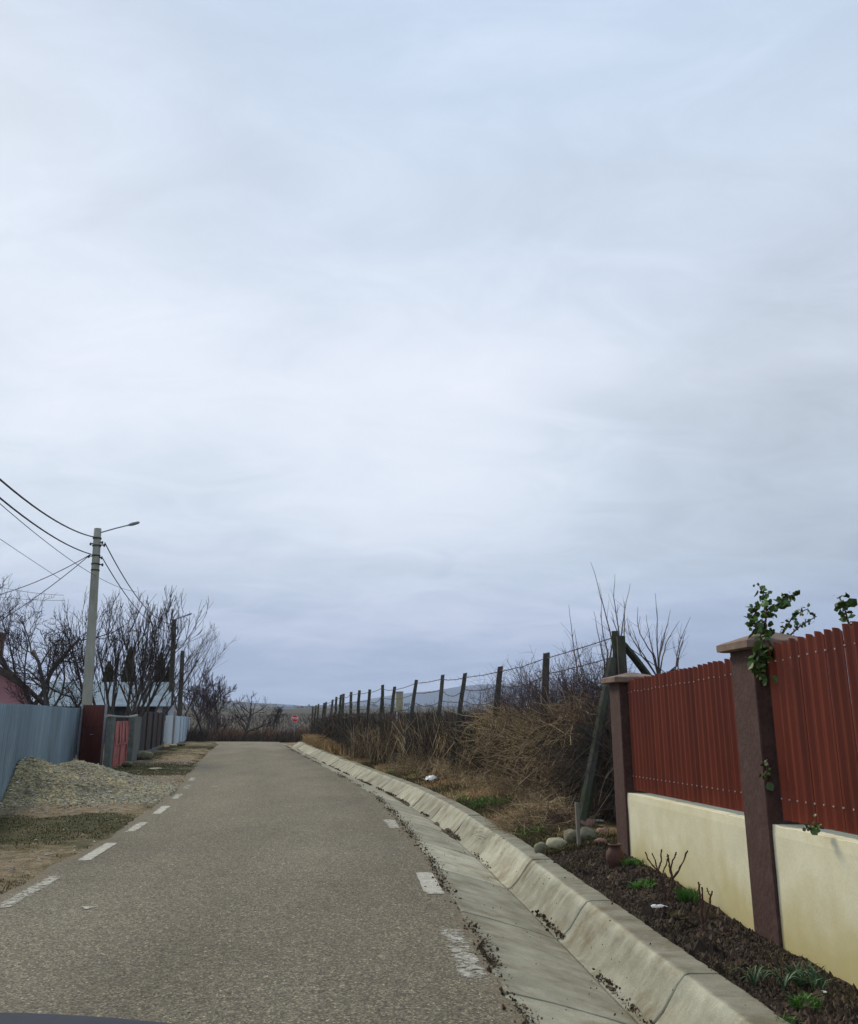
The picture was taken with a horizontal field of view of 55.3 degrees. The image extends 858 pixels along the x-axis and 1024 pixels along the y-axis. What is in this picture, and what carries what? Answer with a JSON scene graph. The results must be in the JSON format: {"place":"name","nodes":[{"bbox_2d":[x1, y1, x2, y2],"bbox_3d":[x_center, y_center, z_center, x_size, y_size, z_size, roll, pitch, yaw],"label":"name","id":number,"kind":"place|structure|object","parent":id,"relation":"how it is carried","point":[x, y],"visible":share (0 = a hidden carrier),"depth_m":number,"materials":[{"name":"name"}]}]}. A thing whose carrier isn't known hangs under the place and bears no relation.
{"place":"outdoors","nodes":[
{"label":"outdoors","id":0,"kind":"place"},
{"bbox_2d":[0,746,213,893],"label":"verge grass","id":1,"kind":"structure","parent":0,"point":[87,819],"depth_m":12.32,"materials":[{"name":"plant"}]},
{"bbox_2d":[38,701,321,707],"bbox_3d":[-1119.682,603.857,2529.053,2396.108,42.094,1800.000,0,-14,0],"label":"hills","id":2,"kind":"structure","parent":0,"point":[253,705],"depth_m":2037.66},
{"bbox_2d":[0,742,525,1023],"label":"road","id":3,"kind":"structure","parent":0,"point":[123,938],"depth_m":6.33,"materials":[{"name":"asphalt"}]},
{"bbox_2d":[0,1012,172,1023],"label":"parked car","id":4,"kind":"object","parent":3,"relation":"on","point":[21,1018],"visible":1,"depth_m":1.65,"materials":[{"name":"grey paint"}]},
{"bbox_2d":[1,759,486,978],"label":"road marking","id":5,"kind":"object","parent":3,"relation":"on","point":[426,879],"visible":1,"depth_m":7.53,"materials":[{"name":"paint"}]},
{"bbox_2d":[285,745,552,1023],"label":"edge debris","id":6,"kind":"object","parent":3,"relation":"on","point":[494,964],"visible":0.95,"depth_m":6.17,"materials":[{"name":"brown plant"}]},
{"bbox_2d":[0,705,857,1022],"bbox_3d":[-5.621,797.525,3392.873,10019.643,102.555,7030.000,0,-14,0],"label":"ground","id":7,"kind":"structure","parent":0,"point":[30,867],"depth_m":12.36,"materials":[{"name":"soil"}]},
{"bbox_2d":[0,632,32,704],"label":"pink house","id":8,"kind":"structure","parent":7,"relation":"on","point":[5,698],"depth_m":32.19,"materials":[{"name":"paint"}]},
{"bbox_2d":[0,703,79,801],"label":"sheet metal fence","id":9,"kind":"object","parent":7,"relation":"on","point":[49,734],"visible":0.84,"depth_m":17.88,"materials":[{"name":"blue metal"}]},
{"bbox_2d":[0,576,85,754],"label":"bare tree","id":10,"kind":"object","parent":7,"relation":"on","point":[2,663],"visible":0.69,"depth_m":35.78,"materials":[{"name":"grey plant"}]},
{"bbox_2d":[0,593,102,707],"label":"bare tree","id":11,"kind":"object","parent":7,"relation":"on","point":[42,685],"visible":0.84,"depth_m":30.98,"materials":[{"name":"brown plant"}]},
{"bbox_2d":[4,656,108,714],"bbox_3d":[-14.406,7.498,31.839,4.155,3.992,2.345,8,-16,-28],"label":"bare tree","id":12,"kind":"object","parent":7,"relation":"on","point":[30,695],"visible":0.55,"depth_m":31.64,"materials":[{"name":"brown plant"}]},
{"bbox_2d":[3,601,142,704],"bbox_3d":[-17.240,7.435,37.325,7.967,6.839,3.498,0,-14,0],"label":"bare tree","id":13,"kind":"object","parent":7,"relation":"on","point":[11,668],"visible":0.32,"depth_m":37.77,"materials":[{"name":"brown plant"}]},
{"bbox_2d":[0,756,179,806],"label":"gravel heap","id":14,"kind":"object","parent":7,"relation":"on","point":[33,780],"visible":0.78,"depth_m":15.85,"materials":[{"name":"gravel"}]},
{"bbox_2d":[76,704,107,765],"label":"metal gate","id":15,"kind":"structure","parent":7,"relation":"on","point":[91,738],"depth_m":26.44,"materials":[{"name":"metal"}]},
{"bbox_2d":[0,760,198,892],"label":"verge pebbles","id":16,"kind":"object","parent":7,"relation":"on","point":[13,868],"visible":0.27,"depth_m":13.80,"materials":[{"name":"gravel"}]},
{"bbox_2d":[38,682,173,742],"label":"outbuilding","id":17,"kind":"structure","parent":7,"relation":"on","point":[120,706],"depth_m":51.42,"materials":[{"name":"metal"}]},
{"bbox_2d":[82,521,139,704],"bbox_3d":[-11.112,4.447,28.177,1.906,8.354,0.387,-3,-14,10],"label":"utility pole","id":18,"kind":"object","parent":7,"relation":"on","point":[88,677],"visible":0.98,"depth_m":28.35,"materials":[{"name":"concrete"}]},
{"bbox_2d":[0,557,86,620],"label":"overhead cable","id":19,"kind":"object","parent":18,"relation":"attached to","point":[43,591],"visible":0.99,"depth_m":29.94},
{"bbox_2d":[0,497,91,554],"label":"overhead cable","id":20,"kind":"object","parent":18,"relation":"attached to","point":[14,509],"visible":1,"depth_m":20.21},
{"bbox_2d":[0,478,93,536],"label":"overhead cable","id":21,"kind":"object","parent":18,"relation":"attached to","point":[15,492],"visible":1,"depth_m":20.23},
{"bbox_2d":[0,504,134,591],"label":"overhead cable","id":22,"kind":"object","parent":18,"relation":"attached to","point":[52,546],"visible":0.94,"depth_m":21.46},
{"bbox_2d":[103,714,141,767],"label":"garden gate","id":23,"kind":"structure","parent":7,"relation":"on","point":[122,741],"depth_m":26.23,"materials":[{"name":"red metal"}]},
{"bbox_2d":[120,648,135,681],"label":"conifer","id":24,"kind":"object","parent":7,"relation":"on","point":[127,666],"visible":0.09,"depth_m":58.83,"materials":[{"name":"green plant"}]},
{"bbox_2d":[48,586,211,734],"bbox_3d":[-11.109,5.855,30.603,6.649,6.583,5.616,-13,-19,41],"label":"bare tree","id":25,"kind":"object","parent":7,"relation":"on","point":[151,660],"visible":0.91,"depth_m":30.72,"materials":[{"name":"brown plant"}]},
{"bbox_2d":[137,750,154,759],"bbox_3d":[-10.384,8.843,29.675,0.870,0.405,0.652,0,-14,0],"label":"river stone","id":26,"kind":"object","parent":7,"relation":"on","point":[144,755],"visible":0.58,"depth_m":29.43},
{"bbox_2d":[138,711,164,751],"bbox_3d":[-12.575,10.007,37.254,0.160,1.834,13.810,3,-14,-13],"label":"plank fence","id":27,"kind":"object","parent":7,"relation":"on","point":[152,732],"visible":0.77,"depth_m":36.58,"materials":[{"name":"grey wood"}]},
{"bbox_2d":[95,601,228,714],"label":"bare tree","id":28,"kind":"object","parent":7,"relation":"on","point":[188,660],"visible":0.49,"depth_m":45.24,"materials":[{"name":"brown plant"}]},
{"bbox_2d":[164,713,189,743],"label":"painted sheet fence","id":29,"kind":"object","parent":7,"relation":"on","point":[176,729],"visible":0.88,"depth_m":49.11,"materials":[{"name":"metal"}]},
{"bbox_2d":[168,613,191,703],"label":"utility pole","id":30,"kind":"object","parent":7,"relation":"on","point":[171,662],"visible":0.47,"depth_m":53.22,"materials":[{"name":"concrete"}]},
{"bbox_2d":[177,651,184,715],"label":"utility pole","id":31,"kind":"object","parent":7,"relation":"on","point":[182,660],"visible":0.41,"depth_m":82.19,"materials":[{"name":"concrete"}]},
{"bbox_2d":[137,631,239,715],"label":"bare tree","id":32,"kind":"object","parent":7,"relation":"on","point":[207,674],"visible":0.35,"depth_m":63.89,"materials":[{"name":"brown plant"}]},
{"bbox_2d":[166,667,225,731],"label":"bare tree","id":33,"kind":"object","parent":7,"relation":"on","point":[198,702],"visible":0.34,"depth_m":68.72,"materials":[{"name":"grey plant"}]},
{"bbox_2d":[180,672,236,741],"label":"bare tree","id":34,"kind":"object","parent":7,"relation":"on","point":[209,704],"visible":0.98,"depth_m":60.62,"materials":[{"name":"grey plant"}]},
{"bbox_2d":[203,712,237,731],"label":"bare bush","id":35,"kind":"object","parent":7,"relation":"on","point":[219,724],"visible":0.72,"depth_m":72.67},
{"bbox_2d":[185,725,310,742],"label":"scrub hedge","id":36,"kind":"object","parent":7,"relation":"on","point":[253,738],"visible":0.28,"depth_m":59.19,"materials":[{"name":"plant"}]},
{"bbox_2d":[219,692,280,740],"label":"bare tree","id":37,"kind":"object","parent":7,"relation":"on","point":[246,730],"visible":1,"depth_m":60.19,"materials":[{"name":"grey plant"}]},
{"bbox_2d":[258,705,287,733],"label":"bare tree","id":38,"kind":"object","parent":7,"relation":"on","point":[276,715],"visible":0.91,"depth_m":63.80,"materials":[{"name":"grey plant"}]},
{"bbox_2d":[182,712,456,734],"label":"vineyard rows","id":39,"kind":"object","parent":7,"relation":"on","point":[265,721],"visible":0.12,"depth_m":154.56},
{"bbox_2d":[305,711,347,755],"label":"dry vine","id":40,"kind":"object","parent":7,"relation":"on","point":[328,729],"visible":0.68,"depth_m":36.56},
{"bbox_2d":[300,733,353,756],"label":"straw clump","id":41,"kind":"object","parent":7,"relation":"on","point":[321,744],"visible":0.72,"depth_m":37.91,"materials":[{"name":"brown plant"}]},
{"bbox_2d":[339,694,344,745],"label":"fence post","id":42,"kind":"object","parent":7,"relation":"on","point":[342,707],"visible":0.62,"depth_m":33.93,"materials":[{"name":"concrete"}]},
{"bbox_2d":[347,692,352,754],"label":"fence post","id":43,"kind":"object","parent":7,"relation":"on","point":[350,707],"visible":0.69,"depth_m":31.95,"materials":[{"name":"concrete"}]},
{"bbox_2d":[354,690,360,757],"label":"fence post","id":44,"kind":"object","parent":7,"relation":"on","point":[358,704],"visible":0.54,"depth_m":30.35,"materials":[{"name":"wood"}]},
{"bbox_2d":[363,689,370,758],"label":"fence post","id":45,"kind":"object","parent":7,"relation":"on","point":[368,701],"visible":0.4,"depth_m":29.15,"materials":[{"name":"wood"}]},
{"bbox_2d":[374,685,384,761],"bbox_3d":[-1.574,7.052,27.186,0.535,2.603,0.329,0,-14,0],"label":"fence post","id":46,"kind":"object","parent":7,"relation":"on","point":[381,709],"visible":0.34,"depth_m":27.39,"materials":[{"name":"wood"}]},
{"bbox_2d":[383,687,395,762],"bbox_3d":[-1.246,6.772,25.900,0.170,2.479,0.665,-8,-16,28],"label":"fence post","id":47,"kind":"object","parent":7,"relation":"on","point":[392,700],"visible":0.44,"depth_m":26.15,"materials":[{"name":"wood"}]},
{"bbox_2d":[321,711,462,762],"bbox_3d":[-3.444,9.715,35.927,0.916,1.777,34.488,3,-14,-13],"label":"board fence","id":48,"kind":"object","parent":7,"relation":"on","point":[389,713],"visible":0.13,"depth_m":25.48,"materials":[{"name":"brown wood"}]},
{"bbox_2d":[329,699,492,780],"bbox_3d":[-1.010,6.986,25.201,2.359,2.315,17.470,4,-15,-16],"label":"dry vine","id":49,"kind":"object","parent":48,"relation":"hanging from","point":[419,724],"visible":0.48,"depth_m":23.53,"materials":[{"name":"plant"}]},
{"bbox_2d":[341,707,487,779],"bbox_3d":[-0.876,6.636,23.704,1.998,1.961,13.767,5,-15,-18],"label":"dry vine","id":50,"kind":"object","parent":48,"relation":"hanging from","point":[400,744],"visible":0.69,"depth_m":22.54,"materials":[{"name":"plant"}]},
{"bbox_2d":[395,691,402,712],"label":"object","id":51,"kind":"object","parent":7,"relation":"on","point":[399,702],"visible":0.5,"depth_m":87.38,"materials":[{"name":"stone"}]},
{"bbox_2d":[403,680,417,760],"bbox_3d":[-0.541,6.030,23.189,0.171,2.588,0.723,-12,-18,39],"label":"fence post","id":52,"kind":"object","parent":7,"relation":"on","point":[412,706],"visible":0.73,"depth_m":23.30,"materials":[{"name":"wood"}]},
{"bbox_2d":[385,748,442,774],"bbox_3d":[-0.039,6.925,22.571,2.492,1.598,3.519,0,-14,0],"label":"twig heap","id":53,"kind":"object","parent":7,"relation":"on","point":[401,767],"visible":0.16,"depth_m":21.90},
{"bbox_2d":[430,674,444,772],"bbox_3d":[0.215,5.540,21.260,0.172,2.627,0.676,-8,-16,30],"label":"fence post","id":54,"kind":"object","parent":7,"relation":"on","point":[441,694],"visible":0.54,"depth_m":21.46,"materials":[{"name":"wood"}]},
{"bbox_2d":[448,673,466,777],"bbox_3d":[0.660,5.108,19.410,0.169,2.573,0.762,-12,-19,41],"label":"fence post","id":55,"kind":"object","parent":7,"relation":"on","point":[461,698],"visible":0.69,"depth_m":19.52,"materials":[{"name":"wood"}]},
{"bbox_2d":[307,743,616,837],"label":"dry grass","id":56,"kind":"structure","parent":7,"relation":"on","point":[475,793],"depth_m":16.09,"materials":[{"name":"plant"}]},
{"bbox_2d":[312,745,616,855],"bbox_3d":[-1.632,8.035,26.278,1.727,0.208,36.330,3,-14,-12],"label":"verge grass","id":57,"kind":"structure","parent":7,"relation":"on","point":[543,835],"depth_m":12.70,"materials":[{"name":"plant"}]},
{"bbox_2d":[382,767,555,836],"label":"fresh grass","id":58,"kind":"structure","parent":7,"relation":"on","point":[480,804],"depth_m":13.94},
{"bbox_2d":[384,752,596,816],"bbox_3d":[0.846,5.535,17.400,1.641,0.968,12.409,3,-14,-13],"label":"dry vine","id":59,"kind":"object","parent":7,"relation":"on","point":[502,788],"visible":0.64,"depth_m":15.69,"materials":[{"name":"plant"}]},
{"bbox_2d":[484,666,502,786],"bbox_3d":[1.341,4.506,17.087,0.195,2.572,0.743,-11,-18,36],"label":"fence post","id":60,"kind":"object","parent":7,"relation":"on","point":[497,685],"visible":0.34,"depth_m":17.24,"materials":[{"name":"wood"}]},
{"bbox_2d":[175,703,851,707],"bbox_3d":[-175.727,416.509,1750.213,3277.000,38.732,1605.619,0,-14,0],"label":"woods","id":61,"kind":"object","parent":7,"relation":"on","point":[389,705],"visible":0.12,"depth_m":1915.06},
{"bbox_2d":[434,660,609,815],"bbox_3d":[2.101,4.292,15.008,2.849,2.948,8.243,3,-14,-11],"label":"dry bramble","id":62,"kind":"object","parent":7,"relation":"on","point":[507,730],"visible":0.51,"depth_m":14.41,"materials":[{"name":"plant"}]},
{"bbox_2d":[490,658,574,715],"bbox_3d":[2.781,4.390,17.071,3.124,2.652,2.527,-6,-15,22],"label":"bare bush","id":63,"kind":"object","parent":7,"relation":"on","point":[532,683],"visible":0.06,"depth_m":16.96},
{"bbox_2d":[282,742,788,1023],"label":"drainage ditch","id":64,"kind":"object","parent":7,"relation":"on","point":[554,982],"visible":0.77,"depth_m":6.26,"materials":[{"name":"concrete"}]},
{"bbox_2d":[302,751,455,837],"bbox_3d":[-2.309,7.711,23.657,1.017,0.042,43.329,3,-14,-11],"label":"silt","id":65,"kind":"object","parent":64,"relation":"on","point":[436,823],"visible":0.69,"depth_m":16.92,"materials":[{"name":"soil"}]},
{"bbox_2d":[298,749,653,1023],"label":"leaf litter","id":66,"kind":"object","parent":64,"relation":"on","point":[613,989],"visible":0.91,"depth_m":6.92,"materials":[{"name":"brown plant"}]},
{"bbox_2d":[470,781,603,842],"bbox_3d":[1.518,4.232,11.263,1.891,1.085,2.263,0,-14,0],"label":"twig heap","id":67,"kind":"object","parent":7,"relation":"on","point":[549,812],"visible":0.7,"depth_m":11.06,"materials":[{"name":"plant"}]},
{"bbox_2d":[534,842,547,852],"bbox_3d":[1.273,3.841,9.330,0.158,0.153,0.173,0,-14,0],"label":"river stone","id":68,"kind":"object","parent":7,"relation":"on","point":[539,847],"visible":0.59,"depth_m":9.27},
{"bbox_2d":[534,652,549,801],"bbox_3d":[1.964,3.747,14.179,0.198,2.660,0.696,-9,-17,31],"label":"fence post","id":69,"kind":"object","parent":7,"relation":"on","point":[546,663],"visible":0.45,"depth_m":14.41,"materials":[{"name":"wood"}]},
{"bbox_2d":[316,683,599,717],"bbox_3d":[-2.643,7.748,31.948,0.863,0.808,42.829,3,-14,-14],"label":"barbed wire","id":70,"kind":"object","parent":69,"relation":"attached to","point":[453,702],"visible":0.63,"depth_m":20.91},
{"bbox_2d":[429,677,676,826],"bbox_3d":[2.033,4.598,15.536,2.666,2.455,11.557,3,-14,-12],"label":"dry bramble","id":71,"kind":"object","parent":7,"relation":"on","point":[524,754],"visible":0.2,"depth_m":13.83,"materials":[{"name":"plant"}]},
{"bbox_2d":[456,638,648,727],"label":"dry shoots","id":72,"kind":"object","parent":71,"relation":"attached to","point":[564,688],"visible":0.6,"depth_m":14.11,"materials":[{"name":"plant"}]},
{"bbox_2d":[546,837,567,849],"bbox_3d":[1.462,3.818,9.385,0.242,0.166,0.198,-6,-15,24],"label":"river stone","id":73,"kind":"object","parent":7,"relation":"on","point":[559,842],"visible":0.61,"depth_m":9.33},
{"bbox_2d":[563,829,576,842],"bbox_3d":[1.673,3.797,9.545,0.199,0.192,0.214,0,-14,0],"label":"river stone","id":74,"kind":"object","parent":7,"relation":"on","point":[569,835],"visible":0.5,"depth_m":9.47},
{"bbox_2d":[574,803,580,846],"bbox_3d":[1.683,3.569,9.255,0.048,0.540,0.032,4,-15,-17],"label":"wooden stake","id":75,"kind":"object","parent":7,"relation":"on","point":[578,837],"visible":0.79,"depth_m":9.25,"materials":[{"name":"grey wood"}]},
{"bbox_2d":[561,564,611,690],"bbox_3d":[2.586,2.738,13.011,0.743,3.809,0.765,2,-14,-6],"label":"bare sapling","id":76,"kind":"object","parent":7,"relation":"on","point":[597,686],"visible":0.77,"depth_m":13.11,"materials":[{"name":"brown plant"}]},
{"bbox_2d":[576,827,597,841],"bbox_3d":[1.816,3.743,9.460,0.255,0.207,0.232,0,-14,0],"label":"river stone","id":77,"kind":"object","parent":7,"relation":"on","point":[587,833],"visible":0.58,"depth_m":9.39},
{"bbox_2d":[549,649,634,700],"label":"bare bush","id":78,"kind":"object","parent":7,"relation":"on","point":[571,672],"visible":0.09,"depth_m":14.51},
{"bbox_2d":[575,631,651,825],"bbox_3d":[3.029,3.205,11.998,0.336,2.868,3.475,-13,-19,41],"label":"corner post","id":79,"kind":"object","parent":7,"relation":"on","point":[621,648],"visible":0.36,"depth_m":11.42,"materials":[{"name":"concrete"}]},
{"bbox_2d":[312,635,611,709],"bbox_3d":[-2.646,7.200,32.095,0.864,0.790,42.806,3,-14,-14],"label":"barbed wire","id":80,"kind":"object","parent":79,"relation":"attached to","point":[484,674],"visible":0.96,"depth_m":18.33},
{"bbox_2d":[312,655,616,713],"bbox_3d":[-2.641,7.460,32.010,0.859,0.743,42.844,3,-14,-14],"label":"barbed wire","id":81,"kind":"object","parent":79,"relation":"attached to","point":[485,688],"visible":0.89,"depth_m":17.95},
{"bbox_2d":[606,843,624,865],"bbox_3d":[1.853,3.415,8.153,0.190,0.215,0.190,0,-14,0],"label":"clay pot","id":82,"kind":"object","parent":7,"relation":"on","point":[614,853],"visible":0.88,"depth_m":8.10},
{"bbox_2d":[517,665,721,824],"bbox_3d":[2.748,3.547,11.689,2.559,2.634,4.116,3,-14,-12],"label":"dry bramble","id":83,"kind":"object","parent":7,"relation":"on","point":[598,785],"visible":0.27,"depth_m":11.45,"materials":[{"name":"plant"}]},
{"bbox_2d":[610,583,629,641],"bbox_3d":[3.389,2.989,14.243,0.462,3.924,0.580,0,-14,0],"label":"bare sapling","id":84,"kind":"object","parent":7,"relation":"on","point":[624,620],"visible":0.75,"depth_m":14.46,"materials":[{"name":"brown plant"}]},
{"bbox_2d":[617,857,644,865],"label":"grass tuft","id":85,"kind":"object","parent":7,"relation":"on","point":[632,861],"visible":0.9,"depth_m":8.01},
{"bbox_2d":[625,877,658,889],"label":"grass tuft","id":86,"kind":"object","parent":7,"relation":"on","point":[639,883],"visible":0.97,"depth_m":7.23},
{"bbox_2d":[614,594,689,673],"bbox_3d":[3.824,3.119,13.741,1.182,3.426,0.711,3,-14,-14],"label":"bare sapling","id":87,"kind":"object","parent":7,"relation":"on","point":[658,670],"visible":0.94,"depth_m":13.86,"materials":[{"name":"brown plant"}]},
{"bbox_2d":[645,849,687,901],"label":"pruned rose","id":88,"kind":"object","parent":7,"relation":"on","point":[671,883],"visible":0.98,"depth_m":6.74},
{"bbox_2d":[667,911,692,919],"bbox_3d":[1.909,3.077,6.245,0.234,0.059,0.199,0,-14,0],"label":"moss cushion","id":89,"kind":"object","parent":7,"relation":"on","point":[669,914],"visible":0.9,"depth_m":6.24,"materials":[{"name":"green plant"}]},
{"bbox_2d":[672,885,698,902],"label":"grass tuft","id":90,"kind":"object","parent":7,"relation":"on","point":[685,894],"visible":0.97,"depth_m":6.63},
{"bbox_2d":[527,833,857,1023],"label":"soil crumbs","id":91,"kind":"object","parent":7,"relation":"on","point":[701,946],"visible":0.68,"depth_m":5.68,"materials":[{"name":"soil"}]},
{"bbox_2d":[554,848,854,1023],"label":"leaf litter","id":92,"kind":"object","parent":7,"relation":"on","point":[730,938],"visible":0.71,"depth_m":5.71,"materials":[{"name":"brown plant"}]},
{"bbox_2d":[697,882,712,931],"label":"pruned rose","id":93,"kind":"object","parent":7,"relation":"on","point":[701,907],"visible":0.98,"depth_m":5.89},
{"bbox_2d":[560,844,857,1005],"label":"bed weeds","id":94,"kind":"object","parent":7,"relation":"on","point":[724,970],"visible":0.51,"depth_m":4.96,"materials":[{"name":"green plant"}]},
{"bbox_2d":[601,621,857,988],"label":"boundary wall","id":95,"kind":"structure","parent":7,"relation":"on","point":[719,733],"depth_m":5.82,"materials":[{"name":"metal"}]},
{"bbox_2d":[759,760,773,790],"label":"climbing vine","id":96,"kind":"object","parent":95,"relation":"attached to","point":[769,786],"visible":1,"depth_m":5.65,"materials":[{"name":"green plant"}]},
{"bbox_2d":[744,583,799,685],"bbox_3d":[2.493,0.870,5.898,0.496,0.749,0.214,2,-14,-10],"label":"climbing vine","id":97,"kind":"object","parent":95,"relation":"attached to","point":[784,600],"visible":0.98,"depth_m":5.90,"materials":[{"name":"green plant"}]},
{"bbox_2d":[780,603,816,635],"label":"climbing vine","id":98,"kind":"object","parent":95,"relation":"attached to","point":[796,622],"visible":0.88,"depth_m":6.38,"materials":[{"name":"green plant"}]},
{"bbox_2d":[802,814,821,834],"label":"climbing vine","id":99,"kind":"object","parent":95,"relation":"attached to","point":[812,829],"visible":1,"depth_m":4.97,"materials":[{"name":"green plant"}]},
{"bbox_2d":[834,593,857,625],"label":"climbing vine","id":100,"kind":"object","parent":95,"relation":"attached to","point":[845,605],"visible":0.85,"depth_m":5.26,"materials":[{"name":"green plant"}]},
{"bbox_2d":[733,965,773,985],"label":"daffodil leaves","id":101,"kind":"object","parent":7,"relation":"on","point":[754,977],"visible":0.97,"depth_m":4.76,"materials":[{"name":"green plant"}]},
{"bbox_2d":[758,967,809,987],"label":"daffodil leaves","id":102,"kind":"object","parent":7,"relation":"on","point":[785,983],"visible":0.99,"depth_m":4.65,"materials":[{"name":"green plant"}]},
{"bbox_2d":[775,1013,802,1023],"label":"grass tuft","id":103,"kind":"object","parent":7,"relation":"on","point":[791,1019],"visible":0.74,"depth_m":4.18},
{"bbox_2d":[775,961,833,988],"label":"grass tuft","id":104,"kind":"object","parent":7,"relation":"on","point":[814,978],"visible":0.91,"depth_m":4.73,"materials":[{"name":"green plant"}]},
{"bbox_2d":[786,991,825,1010],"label":"grass tuft","id":105,"kind":"object","parent":7,"relation":"on","point":[796,1002],"visible":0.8,"depth_m":4.36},
{"bbox_2d":[0,0,857,705],"label":"sky","id":106,"kind":"structure","parent":0,"point":[382,327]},
{"bbox_2d":[352,706,527,709],"bbox_3d":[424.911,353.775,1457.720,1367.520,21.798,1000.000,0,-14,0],"label":"hills","id":107,"kind":"structure","parent":0,"point":[418,708],"depth_m":1268.01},
{"bbox_2d":[327,684,850,705],"bbox_3d":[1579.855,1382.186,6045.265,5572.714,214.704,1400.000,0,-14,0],"label":"mountain","id":108,"kind":"structure","parent":0,"point":[425,698],"depth_m":5677.76,"materials":[{"name":"grey"}]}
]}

